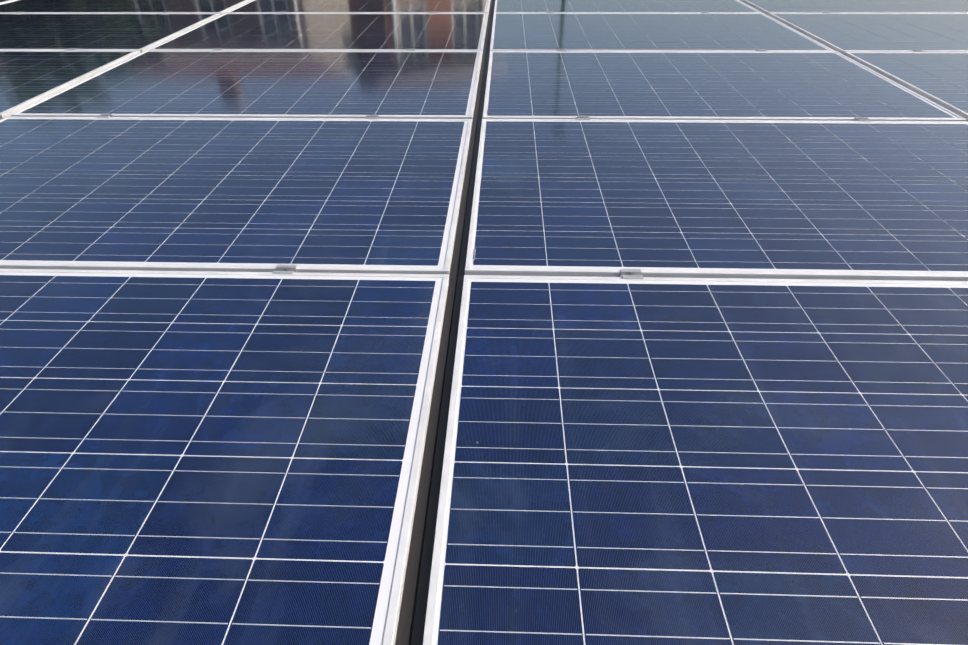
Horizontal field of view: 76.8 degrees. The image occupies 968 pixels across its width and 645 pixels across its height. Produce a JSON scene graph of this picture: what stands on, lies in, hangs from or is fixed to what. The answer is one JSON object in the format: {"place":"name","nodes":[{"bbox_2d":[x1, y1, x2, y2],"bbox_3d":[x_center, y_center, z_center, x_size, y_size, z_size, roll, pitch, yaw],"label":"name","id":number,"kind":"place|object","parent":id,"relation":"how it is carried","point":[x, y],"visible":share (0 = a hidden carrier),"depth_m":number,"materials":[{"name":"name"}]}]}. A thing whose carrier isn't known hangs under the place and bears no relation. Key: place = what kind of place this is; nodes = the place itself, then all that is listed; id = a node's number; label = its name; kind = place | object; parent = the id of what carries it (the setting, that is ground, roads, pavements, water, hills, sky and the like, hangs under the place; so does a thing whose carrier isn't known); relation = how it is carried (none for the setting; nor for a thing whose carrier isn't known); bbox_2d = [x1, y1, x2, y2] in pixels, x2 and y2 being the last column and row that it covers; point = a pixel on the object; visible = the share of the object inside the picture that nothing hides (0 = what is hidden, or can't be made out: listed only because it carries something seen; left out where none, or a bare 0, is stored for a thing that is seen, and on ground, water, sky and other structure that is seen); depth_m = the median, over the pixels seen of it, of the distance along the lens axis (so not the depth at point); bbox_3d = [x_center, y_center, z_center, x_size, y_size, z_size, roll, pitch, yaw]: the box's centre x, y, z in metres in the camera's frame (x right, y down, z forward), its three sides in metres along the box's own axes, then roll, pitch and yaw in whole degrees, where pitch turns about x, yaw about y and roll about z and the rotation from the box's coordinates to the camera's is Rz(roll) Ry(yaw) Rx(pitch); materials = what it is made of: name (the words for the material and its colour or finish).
{"place":"outdoors","nodes":[
{"label":"outdoors","id":0,"kind":"place"},
{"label":"cross beams","id":1,"kind":"object","parent":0,"visible":0},
{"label":"mounting rails","id":2,"kind":"object","parent":1,"relation":"on","visible":0},
{"bbox_2d":[0,0,14,3],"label":"solar module","id":3,"kind":"object","parent":2,"relation":"on","point":[3,1],"visible":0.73,"depth_m":4.21,"materials":[{"name":"glass"}]},
{"bbox_2d":[0,50,140,119],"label":"solar module","id":4,"kind":"object","parent":2,"relation":"on","point":[29,78],"visible":0.96,"depth_m":2.66,"materials":[{"name":"glass"}]},
{"bbox_2d":[97,113,113,117],"bbox_3d":[-1.323,-0.719,2.136,0.042,0.014,0.034,1,36,2],"label":"clamp","id":5,"kind":"object","parent":2,"relation":"on","point":[105,115],"visible":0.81,"depth_m":2.14,"materials":[{"name":"silver metal"}]},
{"bbox_2d":[0,13,220,52],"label":"solar module","id":6,"kind":"object","parent":2,"relation":"on","point":[142,32],"visible":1,"depth_m":3.40,"materials":[{"name":"glass"}]},
{"bbox_2d":[0,0,251,14],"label":"solar module","id":7,"kind":"object","parent":2,"relation":"on","point":[221,7],"visible":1,"depth_m":4.02,"materials":[{"name":"glass"}]},
{"bbox_2d":[0,269,448,644],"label":"solar module","id":8,"kind":"object","parent":2,"relation":"on","point":[208,458],"visible":0.98,"depth_m":0.88,"materials":[{"name":"glass"}]},
{"bbox_2d":[0,116,471,277],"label":"solar module","id":9,"kind":"object","parent":2,"relation":"on","point":[339,195],"visible":0.98,"depth_m":1.60,"materials":[{"name":"glass"}]},
{"bbox_2d":[11,50,482,123],"bbox_3d":[-0.838,-0.998,2.543,1.629,0.040,1.000,1,36,2],"label":"solar module","id":10,"kind":"object","parent":2,"relation":"on","point":[305,84],"visible":1,"depth_m":2.43,"materials":[{"name":"glass"}]},
{"bbox_2d":[272,265,296,273],"bbox_3d":[-0.419,-0.107,1.285,0.042,0.014,0.034,1,36,2],"label":"clamp","id":11,"kind":"object","parent":2,"relation":"on","point":[285,269],"visible":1,"depth_m":1.29,"materials":[{"name":"silver metal"}]},
{"bbox_2d":[149,13,487,54],"bbox_3d":[-0.805,-1.596,3.368,1.629,0.042,1.000,1,36,2],"label":"solar module","id":12,"kind":"object","parent":2,"relation":"on","point":[343,31],"visible":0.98,"depth_m":3.28,"materials":[{"name":"glass"}]},
{"bbox_2d":[227,0,490,15],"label":"solar module","id":13,"kind":"object","parent":2,"relation":"on","point":[369,6],"visible":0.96,"depth_m":3.95,"materials":[{"name":"glass"}]},
{"bbox_2d":[365,115,378,118],"bbox_3d":[-0.385,-0.705,2.108,0.042,0.014,0.034,1,36,2],"label":"clamp","id":14,"kind":"object","parent":2,"relation":"on","point":[372,117],"visible":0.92,"depth_m":2.11,"materials":[{"name":"silver metal"}]},
{"bbox_2d":[395,0,494,644],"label":"gap","id":15,"kind":"object","parent":2,"relation":"on","point":[411,622],"depth_m":0.94,"materials":[{"name":"black"}]},
{"bbox_2d":[577,116,589,119],"bbox_3d":[0.339,-0.694,2.087,0.042,0.014,0.034,1,36,2],"label":"clamp","id":16,"kind":"object","parent":2,"relation":"on","point":[583,118],"visible":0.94,"depth_m":2.07,"materials":[{"name":"silver metal"}]},
{"bbox_2d":[494,0,762,12],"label":"solar module","id":17,"kind":"object","parent":2,"relation":"on","point":[619,6],"visible":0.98,"depth_m":3.90,"materials":[{"name":"glass"}]},
{"bbox_2d":[620,269,642,278],"bbox_3d":[0.305,-0.096,1.264,0.042,0.014,0.034,1,36,2],"label":"clamp","id":18,"kind":"object","parent":2,"relation":"on","point":[630,274],"visible":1,"depth_m":1.27,"materials":[{"name":"silver metal"}]},
{"bbox_2d":[490,13,834,50],"bbox_3d":[0.858,-1.571,3.317,1.629,0.041,1.000,1,36,2],"label":"solar module","id":19,"kind":"object","parent":2,"relation":"on","point":[635,31],"visible":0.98,"depth_m":3.23,"materials":[{"name":"glass"}]},
{"bbox_2d":[423,275,967,644],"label":"solar module","id":20,"kind":"object","parent":2,"relation":"on","point":[689,461],"visible":1,"depth_m":0.85,"materials":[{"name":"glass"}]},
{"bbox_2d":[465,119,967,280],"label":"solar module","id":21,"kind":"object","parent":2,"relation":"on","point":[834,200],"visible":0.98,"depth_m":1.56,"materials":[{"name":"glass"}]},
{"bbox_2d":[482,51,965,120],"bbox_3d":[0.826,-0.973,2.494,1.629,0.040,1.000,1,36,2],"label":"solar module","id":22,"kind":"object","parent":2,"relation":"on","point":[743,85],"visible":1,"depth_m":2.38,"materials":[{"name":"glass"}]},
{"bbox_2d":[740,0,967,15],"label":"solar module","id":23,"kind":"object","parent":2,"relation":"on","point":[766,7],"visible":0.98,"depth_m":3.87,"materials":[{"name":"glass"}]},
{"bbox_2d":[855,117,871,120],"bbox_3d":[1.277,-0.680,2.058,0.042,0.014,0.034,1,36,2],"label":"clamp","id":24,"kind":"object","parent":2,"relation":"on","point":[861,118],"visible":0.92,"depth_m":2.06,"materials":[{"name":"silver metal"}]},
{"bbox_2d":[769,13,967,53],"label":"solar module","id":25,"kind":"object","parent":2,"relation":"on","point":[841,33],"visible":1,"depth_m":3.26,"materials":[{"name":"glass"}]},
{"bbox_2d":[843,52,967,120],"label":"solar module","id":26,"kind":"object","parent":2,"relation":"on","point":[940,78],"visible":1,"depth_m":2.56,"materials":[{"name":"glass"}]}
]}

